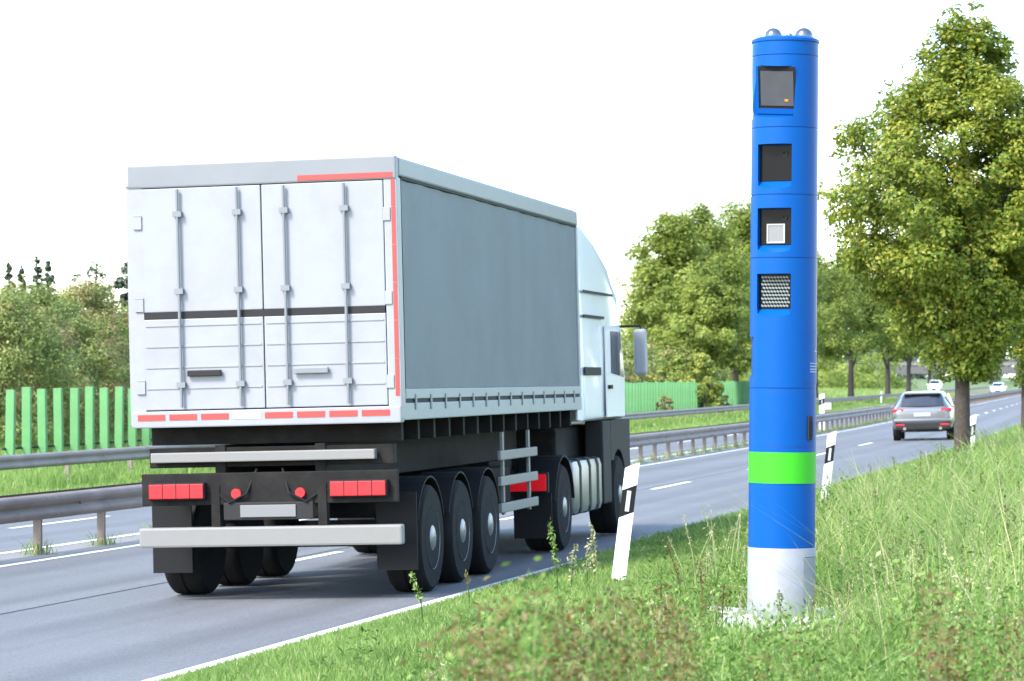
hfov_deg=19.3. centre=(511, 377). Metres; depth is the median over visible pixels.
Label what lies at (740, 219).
roadside tree
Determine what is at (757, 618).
white stones
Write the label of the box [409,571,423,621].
grass stalk
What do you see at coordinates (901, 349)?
roadside tree
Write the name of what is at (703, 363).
shrub
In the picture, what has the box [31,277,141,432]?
shrub
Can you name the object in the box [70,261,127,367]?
loose tree
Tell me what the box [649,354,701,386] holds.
shrub
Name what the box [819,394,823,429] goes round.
delineator post
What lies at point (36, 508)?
guardrail
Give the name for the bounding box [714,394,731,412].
shrub
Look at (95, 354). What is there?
shrub
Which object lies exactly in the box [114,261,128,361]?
loose tree
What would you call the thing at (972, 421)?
delineator post
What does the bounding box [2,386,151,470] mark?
board fence
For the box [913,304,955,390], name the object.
roadside tree
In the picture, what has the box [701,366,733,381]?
shrub
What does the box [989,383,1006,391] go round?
white car
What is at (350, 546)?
road seam
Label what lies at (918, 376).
woodland
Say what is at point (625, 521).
delineator post
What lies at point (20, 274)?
conifer
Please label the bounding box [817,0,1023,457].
avenue tree
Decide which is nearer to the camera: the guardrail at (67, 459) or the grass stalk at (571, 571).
the grass stalk at (571, 571)
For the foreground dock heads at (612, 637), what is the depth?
8.53 m
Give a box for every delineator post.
[612,463,639,581]
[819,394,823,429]
[821,431,836,498]
[970,415,975,446]
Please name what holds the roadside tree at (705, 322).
on the ground at (922, 384)
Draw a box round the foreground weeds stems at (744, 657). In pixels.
[507,595,1008,680]
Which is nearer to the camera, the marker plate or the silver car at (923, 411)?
the silver car at (923, 411)
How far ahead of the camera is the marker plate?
125.56 m
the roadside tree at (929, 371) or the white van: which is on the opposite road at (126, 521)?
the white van
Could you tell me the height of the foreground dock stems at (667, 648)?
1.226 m
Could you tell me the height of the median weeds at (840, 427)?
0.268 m
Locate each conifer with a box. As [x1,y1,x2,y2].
[3,262,16,311]
[17,264,29,292]
[27,256,43,302]
[40,260,55,297]
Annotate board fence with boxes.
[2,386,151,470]
[625,381,701,412]
[715,381,749,404]
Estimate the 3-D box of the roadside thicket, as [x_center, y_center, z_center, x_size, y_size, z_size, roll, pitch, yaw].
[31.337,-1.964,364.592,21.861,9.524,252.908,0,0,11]
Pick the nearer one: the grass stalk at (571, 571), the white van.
the grass stalk at (571, 571)
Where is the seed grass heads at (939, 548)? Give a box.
[425,430,1023,680]
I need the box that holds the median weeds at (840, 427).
[16,416,892,555]
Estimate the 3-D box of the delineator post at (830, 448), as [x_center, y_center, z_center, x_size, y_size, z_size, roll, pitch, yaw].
[4.495,1.457,43.010,0.120,1.410,0.100,6,0,0]
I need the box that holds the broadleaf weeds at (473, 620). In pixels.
[162,460,1021,680]
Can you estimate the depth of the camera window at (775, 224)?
21.06 m
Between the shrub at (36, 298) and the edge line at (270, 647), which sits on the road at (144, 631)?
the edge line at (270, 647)
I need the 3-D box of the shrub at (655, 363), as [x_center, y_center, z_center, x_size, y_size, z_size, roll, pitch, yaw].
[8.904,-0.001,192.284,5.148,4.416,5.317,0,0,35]
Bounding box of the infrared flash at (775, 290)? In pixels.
[759,275,790,308]
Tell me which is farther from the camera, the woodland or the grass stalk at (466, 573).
the woodland
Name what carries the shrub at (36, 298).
on the ground at (922, 384)
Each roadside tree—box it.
[611,210,731,369]
[623,199,750,349]
[647,275,751,403]
[711,194,751,381]
[740,254,837,357]
[816,246,879,397]
[823,261,904,396]
[852,274,927,393]
[870,298,943,391]
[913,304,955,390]
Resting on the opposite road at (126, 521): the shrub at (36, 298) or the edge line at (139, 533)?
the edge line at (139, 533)
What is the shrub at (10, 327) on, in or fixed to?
on the ground at (922, 384)
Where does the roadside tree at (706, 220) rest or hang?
on the ground at (922, 384)
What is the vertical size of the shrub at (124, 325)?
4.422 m
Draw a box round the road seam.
[2,402,1019,613]
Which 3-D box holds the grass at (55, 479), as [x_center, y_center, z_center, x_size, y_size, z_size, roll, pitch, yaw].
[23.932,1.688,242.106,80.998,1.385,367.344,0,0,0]
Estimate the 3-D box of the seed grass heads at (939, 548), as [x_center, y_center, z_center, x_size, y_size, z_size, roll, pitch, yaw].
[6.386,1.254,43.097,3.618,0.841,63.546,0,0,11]
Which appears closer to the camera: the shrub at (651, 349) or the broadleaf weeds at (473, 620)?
the broadleaf weeds at (473, 620)
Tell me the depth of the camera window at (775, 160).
21.06 m
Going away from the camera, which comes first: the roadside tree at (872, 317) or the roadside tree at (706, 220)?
the roadside tree at (706, 220)
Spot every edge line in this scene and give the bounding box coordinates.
[0,395,1020,566]
[0,420,875,553]
[143,534,669,680]
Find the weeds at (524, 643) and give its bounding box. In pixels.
[466,556,1023,680]
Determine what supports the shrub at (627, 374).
on the ground at (922, 384)
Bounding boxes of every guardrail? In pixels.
[0,387,989,484]
[0,389,1020,553]
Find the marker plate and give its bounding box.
[824,402,830,412]
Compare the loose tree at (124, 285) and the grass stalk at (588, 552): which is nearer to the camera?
the grass stalk at (588, 552)
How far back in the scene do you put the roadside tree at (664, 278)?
210.72 m
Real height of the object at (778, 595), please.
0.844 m
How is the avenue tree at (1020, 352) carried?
on the ground at (922, 384)
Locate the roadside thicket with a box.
[620,320,917,389]
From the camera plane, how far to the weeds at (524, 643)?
10.09 m
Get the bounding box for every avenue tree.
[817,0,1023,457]
[936,166,1023,430]
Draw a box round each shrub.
[0,276,103,447]
[0,285,86,444]
[10,292,129,439]
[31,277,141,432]
[71,302,138,429]
[621,339,653,382]
[623,354,632,382]
[623,358,661,382]
[624,344,668,382]
[625,337,657,380]
[646,344,706,399]
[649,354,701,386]
[656,395,673,417]
[686,352,724,407]
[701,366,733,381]
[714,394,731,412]
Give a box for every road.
[0,388,1020,554]
[0,395,1020,680]
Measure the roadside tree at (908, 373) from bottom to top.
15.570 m
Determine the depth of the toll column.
21.01 m
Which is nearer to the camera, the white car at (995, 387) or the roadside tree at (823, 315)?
the roadside tree at (823, 315)
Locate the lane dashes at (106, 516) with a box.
[12,434,732,527]
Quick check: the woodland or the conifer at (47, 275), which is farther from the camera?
the woodland
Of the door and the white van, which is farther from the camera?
the white van
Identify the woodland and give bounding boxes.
[117,338,1019,381]
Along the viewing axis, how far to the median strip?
38.72 m
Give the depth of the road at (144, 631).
28.87 m
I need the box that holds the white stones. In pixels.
[709,605,883,630]
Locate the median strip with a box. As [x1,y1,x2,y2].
[0,395,1018,564]
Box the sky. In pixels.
[0,0,1023,376]
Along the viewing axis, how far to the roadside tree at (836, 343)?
278.56 m
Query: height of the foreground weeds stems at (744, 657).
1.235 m
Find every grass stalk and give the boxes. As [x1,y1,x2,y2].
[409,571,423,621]
[463,570,469,608]
[547,518,563,590]
[567,544,577,587]
[582,540,591,584]
[587,522,600,578]
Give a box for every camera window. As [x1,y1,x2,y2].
[760,145,791,180]
[760,209,790,244]
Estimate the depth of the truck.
27.40 m
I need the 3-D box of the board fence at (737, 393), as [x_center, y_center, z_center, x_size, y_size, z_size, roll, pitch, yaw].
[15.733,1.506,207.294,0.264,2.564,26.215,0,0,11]
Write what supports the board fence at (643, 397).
on the ground at (922, 384)
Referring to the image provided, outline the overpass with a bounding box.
[825,362,1019,383]
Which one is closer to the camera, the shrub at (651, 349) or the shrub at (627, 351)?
the shrub at (627, 351)
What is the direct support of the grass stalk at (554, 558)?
on the ground at (922, 384)
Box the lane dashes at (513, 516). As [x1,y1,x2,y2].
[296,406,1008,560]
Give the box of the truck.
[126,155,647,593]
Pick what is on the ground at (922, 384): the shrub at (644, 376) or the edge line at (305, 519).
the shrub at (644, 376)
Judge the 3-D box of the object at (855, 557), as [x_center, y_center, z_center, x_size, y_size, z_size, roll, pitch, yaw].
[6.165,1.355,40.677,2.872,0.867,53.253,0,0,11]
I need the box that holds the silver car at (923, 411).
[890,391,954,440]
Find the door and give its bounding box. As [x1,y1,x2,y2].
[763,392,813,446]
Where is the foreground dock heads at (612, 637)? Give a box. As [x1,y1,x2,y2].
[399,565,1023,680]
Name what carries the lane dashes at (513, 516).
on the road at (144, 631)
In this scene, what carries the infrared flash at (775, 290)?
in the toll column
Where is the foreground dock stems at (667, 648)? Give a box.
[456,584,1013,680]
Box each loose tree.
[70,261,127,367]
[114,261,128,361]
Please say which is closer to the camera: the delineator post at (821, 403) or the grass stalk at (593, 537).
the grass stalk at (593, 537)
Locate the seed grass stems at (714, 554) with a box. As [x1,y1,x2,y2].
[428,425,1023,680]
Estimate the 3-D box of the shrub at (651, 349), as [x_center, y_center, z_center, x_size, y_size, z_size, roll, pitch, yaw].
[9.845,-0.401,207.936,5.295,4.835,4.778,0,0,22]
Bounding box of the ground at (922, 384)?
[0,376,1019,680]
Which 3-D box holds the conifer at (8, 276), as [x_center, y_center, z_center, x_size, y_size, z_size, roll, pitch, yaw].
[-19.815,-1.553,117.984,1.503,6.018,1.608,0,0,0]
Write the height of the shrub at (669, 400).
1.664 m
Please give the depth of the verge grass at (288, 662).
21.93 m
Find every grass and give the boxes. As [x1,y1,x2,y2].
[0,386,970,495]
[148,423,1023,680]
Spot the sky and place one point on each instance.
(615, 114)
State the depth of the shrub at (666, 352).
202.03 m
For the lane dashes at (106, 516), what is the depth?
47.08 m
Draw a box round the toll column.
[747,28,819,621]
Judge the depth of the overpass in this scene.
796.00 m
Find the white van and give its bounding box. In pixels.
[927,380,941,390]

